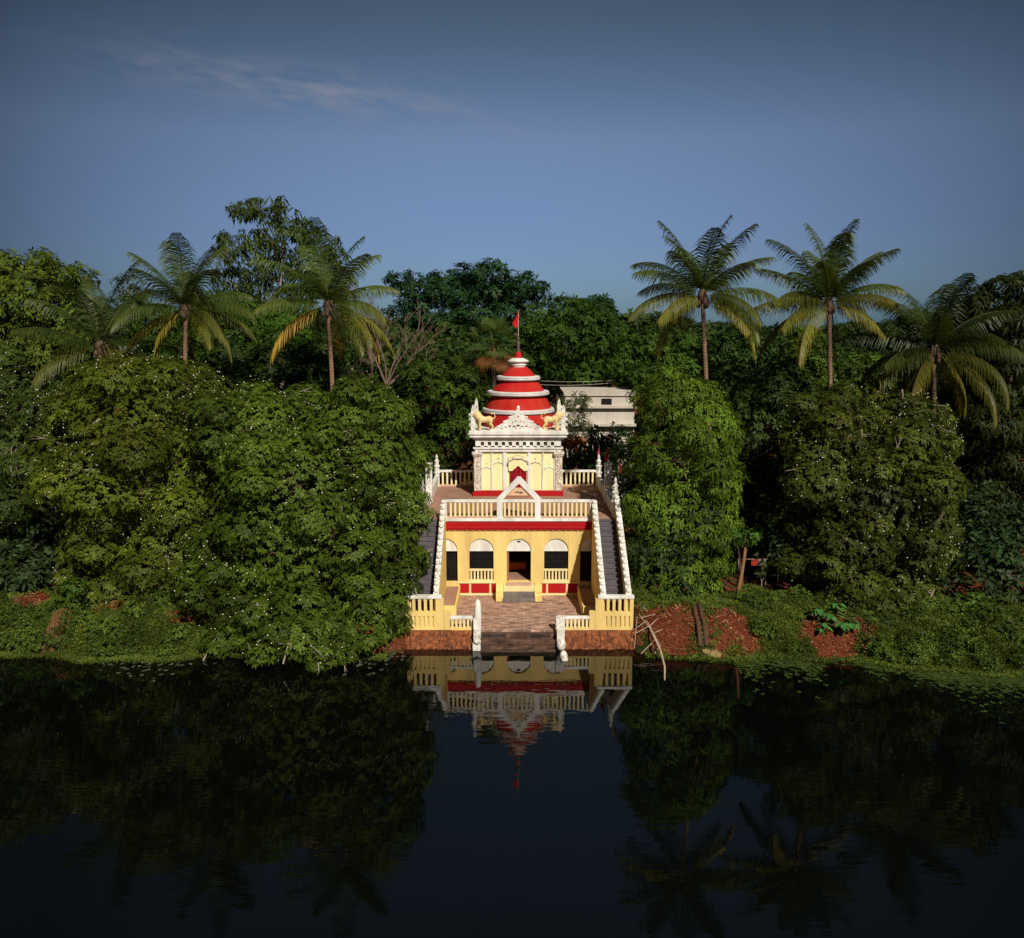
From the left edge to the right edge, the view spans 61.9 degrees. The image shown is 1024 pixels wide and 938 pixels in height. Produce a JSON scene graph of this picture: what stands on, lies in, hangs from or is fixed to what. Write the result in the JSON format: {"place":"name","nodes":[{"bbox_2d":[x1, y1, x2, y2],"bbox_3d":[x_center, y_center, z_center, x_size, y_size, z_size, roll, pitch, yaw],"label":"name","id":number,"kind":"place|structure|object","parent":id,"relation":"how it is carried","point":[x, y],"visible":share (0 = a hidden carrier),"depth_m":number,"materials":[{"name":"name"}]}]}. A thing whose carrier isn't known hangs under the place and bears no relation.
{"place":"outdoors","nodes":[
{"label":"outdoors","id":0,"kind":"place"},
{"bbox_2d":[0,643,1023,937],"bbox_3d":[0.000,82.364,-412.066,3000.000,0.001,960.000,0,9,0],"label":"water","id":1,"kind":"structure","parent":0,"point":[578,793],"depth_m":24.65,"materials":[{"name":"black liquid"}]},
{"bbox_2d":[100,657,216,681],"bbox_3d":[-15.631,7.924,34.414,9.550,0.031,3.188,0,9,0],"label":"pond scum","id":2,"kind":"object","parent":1,"relation":"on","point":[149,663],"visible":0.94,"depth_m":34.41,"materials":[{"name":"green plant"}]},
{"bbox_2d":[324,653,406,674],"bbox_3d":[-6.114,7.886,34.641,3.532,0.032,2.493,0,9,0],"label":"pond scum","id":3,"kind":"object","parent":1,"relation":"on","point":[374,663],"visible":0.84,"depth_m":34.91,"materials":[{"name":"green plant"}]},
{"bbox_2d":[732,654,1023,723],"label":"water weed","id":4,"kind":"object","parent":1,"relation":"on","point":[952,676],"visible":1,"depth_m":33.41,"materials":[{"name":"green plant"}]},
{"bbox_2d":[0,375,1023,671],"bbox_3d":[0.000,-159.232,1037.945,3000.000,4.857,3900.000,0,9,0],"label":"ground","id":5,"kind":"structure","parent":0,"point":[770,581],"depth_m":36.74,"materials":[{"name":"brown soil"}]},
{"bbox_2d":[10,594,32,604],"bbox_3d":[-21.981,6.546,38.298,2.189,1.823,2.077,0,9,0],"label":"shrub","id":6,"kind":"object","parent":5,"relation":"on","point":[16,598],"visible":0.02,"depth_m":38.06,"materials":[{"name":"green plant"}]},
{"bbox_2d":[5,308,56,437],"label":"broadleaf tree","id":7,"kind":"object","parent":5,"relation":"on","point":[23,324],"depth_m":77.09,"materials":[{"name":"green plant"}]},
{"bbox_2d":[0,342,96,592],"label":"flowering tree","id":8,"kind":"object","parent":5,"relation":"on","point":[14,372],"visible":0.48,"depth_m":39.78,"materials":[{"name":"green plant"}]},
{"bbox_2d":[40,607,72,652],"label":"creeping bank vegetation","id":9,"kind":"object","parent":5,"relation":"hanging from","point":[53,623],"visible":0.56,"depth_m":36.23,"materials":[{"name":"brown plant"}]},
{"bbox_2d":[0,246,120,421],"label":"broadleaf tree","id":10,"kind":"object","parent":5,"relation":"on","point":[45,286],"visible":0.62,"depth_m":55.39,"materials":[{"name":"green plant"}]},
{"bbox_2d":[51,577,90,612],"bbox_3d":[-19.278,5.748,37.413,1.720,2.138,1.673,0,9,0],"label":"creeper mound","id":11,"kind":"object","parent":5,"relation":"on","point":[67,598],"visible":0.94,"depth_m":37.09,"materials":[{"name":"green plant"}]},
{"bbox_2d":[9,310,171,464],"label":"broadleaf tree","id":12,"kind":"object","parent":5,"relation":"on","point":[89,357],"visible":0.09,"depth_m":56.88,"materials":[{"name":"green plant"}]},
{"bbox_2d":[7,261,196,563],"bbox_3d":[-19.899,-2.513,42.575,7.378,15.573,8.155,0,9,0],"label":"coconut palm","id":13,"kind":"object","parent":5,"relation":"on","point":[100,327],"visible":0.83,"depth_m":41.00,"materials":[{"name":"green plant"}]},
{"bbox_2d":[67,293,181,452],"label":"broadleaf tree","id":14,"kind":"object","parent":5,"relation":"on","point":[149,336],"visible":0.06,"depth_m":59.34,"materials":[{"name":"green plant"}]},
{"bbox_2d":[109,272,155,445],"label":"broadleaf tree","id":15,"kind":"object","parent":5,"relation":"on","point":[136,288],"visible":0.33,"depth_m":64.43,"materials":[{"name":"green plant"}]},
{"bbox_2d":[20,351,250,606],"bbox_3d":[-17.029,0.721,39.341,10.205,12.194,8.858,-4,10,-23],"label":"flowering tree","id":16,"kind":"object","parent":5,"relation":"on","point":[122,500],"visible":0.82,"depth_m":37.62,"materials":[{"name":"green plant"}]},
{"bbox_2d":[109,232,256,530],"bbox_3d":[-15.527,-2.786,42.093,6.620,16.778,6.434,0,9,0],"label":"coconut palm","id":17,"kind":"object","parent":5,"relation":"on","point":[186,283],"visible":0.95,"depth_m":40.68,"materials":[{"name":"green plant"}]},
{"bbox_2d":[148,305,269,454],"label":"broadleaf tree","id":18,"kind":"object","parent":5,"relation":"on","point":[212,336],"depth_m":67.56,"materials":[{"name":"green plant"}]},
{"bbox_2d":[152,287,314,432],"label":"broadleaf tree","id":19,"kind":"object","parent":5,"relation":"on","point":[272,328],"visible":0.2,"depth_m":54.06,"materials":[{"name":"green plant"}]},
{"bbox_2d":[167,336,366,521],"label":"broadleaf tree","id":20,"kind":"object","parent":5,"relation":"on","point":[295,367],"visible":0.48,"depth_m":45.52,"materials":[{"name":"green plant"}]},
{"bbox_2d":[207,195,355,437],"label":"eucalyptus tree","id":21,"kind":"object","parent":5,"relation":"on","point":[266,279],"visible":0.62,"depth_m":61.54,"materials":[{"name":"green plant"}]},
{"bbox_2d":[268,313,337,381],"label":"broadleaf tree","id":22,"kind":"object","parent":5,"relation":"on","point":[325,333],"visible":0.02,"depth_m":73.98,"materials":[{"name":"green plant"}]},
{"bbox_2d":[168,368,439,674],"bbox_3d":[-9.066,1.858,38.109,11.878,12.534,11.710,0,9,0],"label":"flowering tree","id":23,"kind":"object","parent":5,"relation":"on","point":[326,429],"visible":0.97,"depth_m":35.56,"materials":[{"name":"green plant"}]},
{"bbox_2d":[268,303,343,424],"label":"broadleaf tree","id":24,"kind":"object","parent":5,"relation":"on","point":[321,317],"visible":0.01,"depth_m":81.36,"materials":[{"name":"green plant"}]},
{"bbox_2d":[251,217,399,556],"bbox_3d":[-8.754,-3.122,41.850,6.528,17.302,6.376,3,10,15],"label":"coconut palm","id":25,"kind":"object","parent":5,"relation":"on","point":[316,287],"visible":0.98,"depth_m":40.28,"materials":[{"name":"green plant"}]},
{"bbox_2d":[336,359,371,445],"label":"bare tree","id":26,"kind":"object","parent":5,"relation":"on","point":[355,373],"visible":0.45,"depth_m":46.37,"materials":[{"name":"brown wood"}]},
{"bbox_2d":[318,322,403,435],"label":"broadleaf tree","id":27,"kind":"object","parent":5,"relation":"on","point":[353,356],"visible":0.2,"depth_m":57.27,"materials":[{"name":"green plant"}]},
{"bbox_2d":[350,278,399,461],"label":"bare tree","id":28,"kind":"object","parent":5,"relation":"on","point":[372,360],"visible":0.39,"depth_m":54.79,"materials":[{"name":"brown wood"}]},
{"bbox_2d":[343,301,448,418],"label":"bare tree","id":29,"kind":"object","parent":5,"relation":"on","point":[388,381],"visible":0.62,"depth_m":52.96,"materials":[{"name":"brown wood"}]},
{"bbox_2d":[332,317,465,434],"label":"broadleaf tree","id":30,"kind":"object","parent":5,"relation":"on","point":[395,329],"visible":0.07,"depth_m":70.17,"materials":[{"name":"green plant"}]},
{"bbox_2d":[382,312,455,433],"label":"broadleaf tree","id":31,"kind":"object","parent":5,"relation":"on","point":[389,317],"depth_m":85.72,"materials":[{"name":"green plant"}]},
{"bbox_2d":[365,319,515,466],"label":"broadleaf tree","id":32,"kind":"object","parent":5,"relation":"on","point":[442,342],"visible":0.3,"depth_m":56.55,"materials":[{"name":"green plant"}]},
{"bbox_2d":[391,348,495,483],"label":"broadleaf tree","id":33,"kind":"object","parent":5,"relation":"on","point":[449,425],"visible":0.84,"depth_m":53.36,"materials":[{"name":"green plant"}]},
{"bbox_2d":[8,591,881,657],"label":"leaf litter","id":34,"kind":"object","parent":5,"relation":"on","point":[660,615],"visible":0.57,"depth_m":36.42,"materials":[{"name":"brown plant"}]},
{"bbox_2d":[379,257,555,455],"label":"rain tree","id":35,"kind":"object","parent":5,"relation":"on","point":[474,286],"visible":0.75,"depth_m":73.32,"materials":[{"name":"green plant"}]},
{"bbox_2d":[464,316,521,388],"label":"fan palm","id":36,"kind":"object","parent":5,"relation":"on","point":[499,328],"visible":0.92,"depth_m":52.90,"materials":[{"name":"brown plant"}]},
{"bbox_2d":[0,583,1023,678],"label":"bank grass","id":37,"kind":"structure","parent":5,"relation":"on","point":[723,600],"depth_m":35.87,"materials":[{"name":"green plant"}]},
{"bbox_2d":[0,434,1023,603],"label":"undergrowth","id":38,"kind":"object","parent":5,"relation":"on","point":[1007,520],"visible":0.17,"depth_m":39.39,"materials":[{"name":"green plant"}]},
{"bbox_2d":[405,333,633,629],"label":"temple","id":39,"kind":"structure","parent":5,"relation":"on","point":[517,499],"depth_m":41.39,"materials":[{"name":"yellow paint"}]},
{"bbox_2d":[446,539,457,580],"bbox_3d":[-3.220,4.400,41.427,1.164,2.139,0.180,0,9,0],"label":"doorway","id":40,"kind":"structure","parent":39,"relation":"in","point":[451,548],"depth_m":41.49,"materials":[{"name":"black paint"}]},
{"bbox_2d":[469,539,493,581],"bbox_3d":[-1.471,4.405,41.392,1.182,2.137,0.170,0,9,0],"label":"window","id":41,"kind":"structure","parent":39,"relation":"in","point":[481,550],"depth_m":41.42,"materials":[{"name":"white paint"}]},
{"bbox_2d":[472,411,494,429],"bbox_3d":[-1.516,-2.589,45.676,1.270,1.050,0.430,0,9,0],"label":"lion statue","id":42,"kind":"object","parent":39,"relation":"on","point":[479,417],"visible":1,"depth_m":45.53,"materials":[{"name":"beige stone"}]},
{"bbox_2d":[513,310,518,335],"bbox_3d":[0.201,-8.062,47.153,0.340,1.440,0.169,0,9,0],"label":"flag","id":43,"kind":"object","parent":39,"relation":"attached to","point":[516,322],"visible":1,"depth_m":47.15,"materials":[{"name":"red fabric"}]},
{"bbox_2d":[507,539,530,580],"bbox_3d":[0.330,4.363,41.650,1.164,2.139,0.669,0,9,0],"label":"doorway","id":44,"kind":"structure","parent":39,"relation":"in","point":[517,544],"depth_m":41.25,"materials":[{"name":"white paint"}]},
{"bbox_2d":[541,411,563,429],"bbox_3d":[2.177,-2.589,45.676,1.269,1.050,0.429,0,9,0],"label":"lion statue","id":45,"kind":"object","parent":39,"relation":"on","point":[556,417],"visible":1,"depth_m":45.53,"materials":[{"name":"beige stone"}]},
{"bbox_2d":[544,539,567,581],"bbox_3d":[2.149,4.405,41.392,1.182,2.137,0.170,0,9,0],"label":"window","id":46,"kind":"structure","parent":39,"relation":"in","point":[555,550],"depth_m":41.42,"materials":[{"name":"white paint"}]},
{"bbox_2d":[580,539,591,580],"bbox_3d":[3.880,4.400,41.427,1.164,2.139,0.180,0,9,0],"label":"doorway","id":47,"kind":"structure","parent":39,"relation":"in","point":[586,548],"depth_m":41.48,"materials":[{"name":"black paint"}]},
{"bbox_2d":[605,447,608,461],"bbox_3d":[4.922,-0.712,44.268,0.202,0.850,0.179,4,10,24],"label":"flag","id":48,"kind":"object","parent":39,"relation":"attached to","point":[607,456],"visible":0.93,"depth_m":44.26,"materials":[{"name":"red fabric"}]},
{"bbox_2d":[618,459,621,480],"bbox_3d":[5.201,0.038,40.983,0.166,1.050,0.164,-5,11,-28],"label":"flag","id":49,"kind":"object","parent":39,"relation":"attached to","point":[619,466],"visible":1,"depth_m":40.97,"materials":[{"name":"red fabric"}]},
{"bbox_3d":[0.230,4.918,43.602,0.900,0.438,0.600,0,9,0],"label":"altar table","id":50,"kind":"object","parent":39,"relation":"on","visible":0},
{"bbox_2d":[509,559,525,569],"bbox_3d":[0.230,4.862,43.577,0.960,0.380,0.690,0,9,0],"label":"altar cloth","id":51,"kind":"object","parent":50,"relation":"on","point":[517,564],"visible":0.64,"depth_m":43.25,"materials":[{"name":"orange fabric"}]},
{"bbox_2d":[405,595,636,660],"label":"quay","id":52,"kind":"structure","parent":5,"relation":"on","point":[485,623],"depth_m":36.73,"materials":[{"name":"brick"}]},
{"bbox_2d":[105,323,944,394],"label":"woodland","id":53,"kind":"object","parent":5,"relation":"on","point":[761,326],"depth_m":171.71,"materials":[{"name":"green plant"}]},
{"bbox_2d":[488,326,575,370],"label":"broadleaf tree","id":54,"kind":"object","parent":5,"relation":"on","point":[520,340],"visible":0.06,"depth_m":89.45,"materials":[{"name":"green plant"}]},
{"bbox_2d":[555,334,581,410],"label":"broadleaf tree","id":55,"kind":"object","parent":5,"relation":"on","point":[557,394],"depth_m":113.30,"materials":[{"name":"green plant"}]},
{"bbox_2d":[510,292,634,410],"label":"broadleaf tree","id":56,"kind":"object","parent":5,"relation":"on","point":[547,368],"visible":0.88,"depth_m":64.34,"materials":[{"name":"green plant"}]},
{"bbox_2d":[563,435,583,482],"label":"tree","id":57,"kind":"object","parent":5,"relation":"on","point":[576,442],"visible":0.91,"depth_m":53.12,"materials":[{"name":"brown plant"}]},
{"bbox_2d":[551,391,598,482],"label":"broadleaf tree","id":58,"kind":"object","parent":5,"relation":"on","point":[583,405],"visible":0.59,"depth_m":53.49,"materials":[{"name":"green plant"}]},
{"bbox_2d":[565,292,623,386],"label":"broadleaf tree","id":59,"kind":"object","parent":5,"relation":"on","point":[595,298],"visible":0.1,"depth_m":89.62,"materials":[{"name":"green plant"}]},
{"bbox_2d":[559,387,636,499],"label":"white house","id":60,"kind":"structure","parent":5,"relation":"on","point":[608,405],"depth_m":57.69,"materials":[{"name":"paint"}]},
{"bbox_2d":[575,436,586,483],"bbox_3d":[4.671,-0.114,58.233,0.800,4.240,0.078,0,9,0],"label":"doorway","id":61,"kind":"structure","parent":60,"relation":"in","point":[583,439],"depth_m":58.21,"materials":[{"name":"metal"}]},
{"bbox_2d":[601,399,611,404],"bbox_3d":[6.371,-4.545,57.519,0.700,0.400,0.028,0,9,0],"label":"window","id":62,"kind":"structure","parent":60,"relation":"in","point":[603,401],"depth_m":57.51,"materials":[{"name":"glass"}]},
{"bbox_2d":[565,421,640,483],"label":"broadleaf tree","id":63,"kind":"object","parent":5,"relation":"on","point":[589,461],"visible":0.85,"depth_m":51.94,"materials":[{"name":"green plant"}]},
{"bbox_2d":[582,345,649,386],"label":"broadleaf tree","id":64,"kind":"object","parent":5,"relation":"on","point":[619,381],"depth_m":96.08,"materials":[{"name":"green plant"}]},
{"bbox_2d":[634,599,665,679],"bbox_3d":[5.719,7.067,35.661,1.233,1.502,5.960,1,10,7],"label":"fallen branch","id":65,"kind":"object","parent":5,"relation":"on","point":[657,644],"visible":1,"depth_m":35.58,"materials":[{"name":"brown wood"}]},
{"bbox_2d":[594,307,722,398],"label":"broadleaf tree","id":66,"kind":"object","parent":5,"relation":"on","point":[640,323],"visible":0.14,"depth_m":86.40,"materials":[{"name":"green plant"}]},
{"bbox_2d":[605,319,720,463],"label":"broadleaf tree","id":67,"kind":"object","parent":5,"relation":"on","point":[671,354],"visible":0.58,"depth_m":60.10,"materials":[{"name":"green plant"}]},
{"bbox_2d":[619,364,750,599],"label":"broadleaf tree","id":68,"kind":"object","parent":5,"relation":"on","point":[684,424],"visible":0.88,"depth_m":39.17,"materials":[{"name":"green plant"}]},
{"bbox_2d":[692,603,708,646],"bbox_3d":[8.058,6.668,36.721,0.430,1.172,2.592,1,9,3],"label":"drain gutter","id":69,"kind":"object","parent":5,"relation":"on","point":[705,634],"visible":0.99,"depth_m":36.11,"materials":[{"name":"stone"}]},
{"bbox_2d":[627,215,788,565],"bbox_3d":[9.082,-3.128,40.881,7.288,17.574,7.302,0,9,0],"label":"coconut palm","id":70,"kind":"object","parent":5,"relation":"on","point":[721,302],"visible":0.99,"depth_m":39.59,"materials":[{"name":"green plant"}]},
{"bbox_2d":[701,648,721,657],"bbox_3d":[8.289,7.672,35.477,0.899,0.400,0.599,3,10,17],"label":"mossy stone","id":71,"kind":"object","parent":5,"relation":"on","point":[716,653],"visible":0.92,"depth_m":35.31,"materials":[{"name":"beige stone"}]},
{"bbox_2d":[706,320,735,327],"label":"broadleaf tree","id":72,"kind":"object","parent":5,"relation":"on","point":[716,324],"visible":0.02,"depth_m":135.74,"materials":[{"name":"green plant"}]},
{"bbox_2d":[710,321,772,433],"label":"broadleaf tree","id":73,"kind":"object","parent":5,"relation":"on","point":[721,326],"depth_m":92.03,"materials":[{"name":"green plant"}]},
{"bbox_2d":[737,547,746,593],"bbox_3d":[10.461,4.761,38.912,0.355,2.425,0.162,0,9,0],"label":"timber post","id":74,"kind":"object","parent":5,"relation":"on","point":[741,571],"visible":0.79,"depth_m":38.84,"materials":[{"name":"brown wood"}]},
{"bbox_2d":[726,525,763,586],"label":"sapling","id":75,"kind":"object","parent":5,"relation":"on","point":[755,536],"visible":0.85,"depth_m":39.58,"materials":[{"name":"green plant"}]},
{"bbox_2d":[687,324,824,459],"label":"broadleaf tree","id":76,"kind":"object","parent":5,"relation":"on","point":[717,350],"visible":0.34,"depth_m":58.01,"materials":[{"name":"green plant"}]},
{"bbox_2d":[737,559,778,586],"bbox_3d":[11.604,4.908,40.251,2.000,1.381,0.067,0,9,0],"label":"sheet line","id":77,"kind":"object","parent":5,"relation":"on","point":[754,562],"visible":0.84,"depth_m":40.18,"materials":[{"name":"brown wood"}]},
{"bbox_2d":[697,356,823,558],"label":"broadleaf tree","id":78,"kind":"object","parent":5,"relation":"on","point":[738,389],"visible":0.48,"depth_m":43.20,"materials":[{"name":"green plant"}]},
{"bbox_2d":[754,569,767,586],"bbox_3d":[11.645,5.130,39.801,0.639,0.886,0.692,0,9,0],"label":"young plant","id":79,"kind":"object","parent":5,"relation":"on","point":[760,575],"visible":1,"depth_m":39.76,"materials":[{"name":"green plant"}]},
{"bbox_2d":[759,560,771,587],"bbox_3d":[11.786,4.880,39.806,0.615,1.383,0.580,0,9,0],"label":"young plant","id":80,"kind":"object","parent":5,"relation":"on","point":[764,566],"visible":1,"depth_m":39.69,"materials":[{"name":"green plant"}]},
{"bbox_2d":[717,322,817,443],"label":"broadleaf tree","id":81,"kind":"object","parent":5,"relation":"on","point":[768,329],"visible":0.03,"depth_m":80.84,"materials":[{"name":"green plant"}]},
{"bbox_2d":[740,341,864,454],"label":"broadleaf tree","id":82,"kind":"object","parent":5,"relation":"on","point":[796,360],"depth_m":73.26,"materials":[{"name":"green plant"}]},
{"bbox_2d":[811,607,828,621],"bbox_3d":[13.121,6.252,36.326,0.880,0.665,0.889,3,10,16],"label":"taro plant","id":83,"kind":"object","parent":5,"relation":"on","point":[816,611],"visible":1,"depth_m":36.26,"materials":[{"name":"green plant"}]},
{"bbox_2d":[817,621,833,634],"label":"taro plant","id":84,"kind":"object","parent":5,"relation":"on","point":[822,629],"visible":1,"depth_m":35.66,"materials":[{"name":"green plant"}]},
{"bbox_2d":[747,218,906,532],"bbox_3d":[14.684,-3.294,41.573,7.581,17.253,6.902,0,9,0],"label":"coconut palm","id":85,"kind":"object","parent":5,"relation":"on","point":[828,282],"visible":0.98,"depth_m":39.88,"materials":[{"name":"green plant"}]},
{"bbox_2d":[768,324,897,399],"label":"broadleaf tree","id":86,"kind":"object","parent":5,"relation":"on","point":[840,374],"visible":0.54,"depth_m":55.22,"materials":[{"name":"green plant"}]},
{"bbox_2d":[802,330,866,358],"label":"broadleaf tree","id":87,"kind":"object","parent":5,"relation":"on","point":[847,349],"visible":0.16,"depth_m":121.25,"materials":[{"name":"green plant"}]},
{"bbox_2d":[823,611,845,626],"bbox_3d":[13.581,6.351,36.134,0.955,0.730,0.858,-3,10,-18],"label":"taro plant","id":88,"kind":"object","parent":5,"relation":"on","point":[830,617],"visible":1,"depth_m":36.02,"materials":[{"name":"green plant"}]},
{"bbox_2d":[829,603,847,614],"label":"taro plant","id":89,"kind":"object","parent":5,"relation":"on","point":[835,606],"visible":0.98,"depth_m":36.58,"materials":[{"name":"green plant"}]},
{"bbox_2d":[832,619,855,636],"bbox_3d":[13.890,6.701,35.761,1.060,0.813,0.966,0,9,0],"label":"taro plant","id":90,"kind":"object","parent":5,"relation":"on","point":[844,626],"visible":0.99,"depth_m":35.67,"materials":[{"name":"green plant"}]},
{"bbox_2d":[816,320,872,346],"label":"broadleaf tree","id":91,"kind":"object","parent":5,"relation":"on","point":[853,327],"visible":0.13,"depth_m":141.66,"materials":[{"name":"green plant"}]},
{"bbox_2d":[845,616,859,630],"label":"taro plant","id":92,"kind":"object","parent":5,"relation":"on","point":[854,625],"visible":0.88,"depth_m":35.90,"materials":[{"name":"green plant"}]},
{"bbox_2d":[748,379,971,617],"bbox_3d":[16.256,1.222,39.932,9.868,10.690,9.018,0,9,0],"label":"flowering tree","id":93,"kind":"object","parent":5,"relation":"on","point":[895,467],"visible":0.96,"depth_m":37.48,"materials":[{"name":"green plant"}]},
{"bbox_2d":[873,591,921,613],"bbox_3d":[17.299,6.232,37.847,2.780,1.627,2.294,5,11,27],"label":"shrub","id":94,"kind":"object","parent":5,"relation":"on","point":[901,602],"visible":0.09,"depth_m":37.18,"materials":[{"name":"green plant"}]},
{"bbox_2d":[832,273,1023,526],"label":"coconut palm","id":95,"kind":"object","parent":5,"relation":"on","point":[934,331],"visible":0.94,"depth_m":40.10,"materials":[{"name":"green plant"}]},
{"bbox_2d":[847,298,1019,456],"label":"broadleaf tree","id":96,"kind":"object","parent":5,"relation":"on","point":[888,325],"visible":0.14,"depth_m":58.33,"materials":[{"name":"green plant"}]},
{"bbox_2d":[884,372,1000,491],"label":"broadleaf tree","id":97,"kind":"object","parent":5,"relation":"on","point":[942,396],"visible":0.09,"depth_m":48.85,"materials":[{"name":"green plant"}]},
{"bbox_2d":[949,588,994,611],"bbox_3d":[19.901,6.418,37.083,2.108,2.404,1.634,0,9,0],"label":"creeper mound","id":98,"kind":"object","parent":5,"relation":"on","point":[975,597],"visible":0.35,"depth_m":36.83,"materials":[{"name":"green plant"}]},
{"bbox_2d":[926,270,1023,527],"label":"broadleaf tree","id":99,"kind":"object","parent":5,"relation":"on","point":[993,458],"visible":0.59,"depth_m":44.56,"materials":[{"name":"green plant"}]},
{"bbox_2d":[949,506,1023,578],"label":"shrub","id":100,"kind":"object","parent":5,"relation":"on","point":[986,553],"visible":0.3,"depth_m":42.40,"materials":[{"name":"green plant"}]},
{"bbox_2d":[994,618,1023,651],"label":"shrub","id":101,"kind":"object","parent":5,"relation":"on","point":[1005,635],"visible":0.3,"depth_m":34.72,"materials":[{"name":"green plant"}]},
{"bbox_2d":[0,0,1023,327],"label":"sky","id":102,"kind":"structure","parent":0,"point":[552,139],"materials":[{"name":"blue"}]}
]}

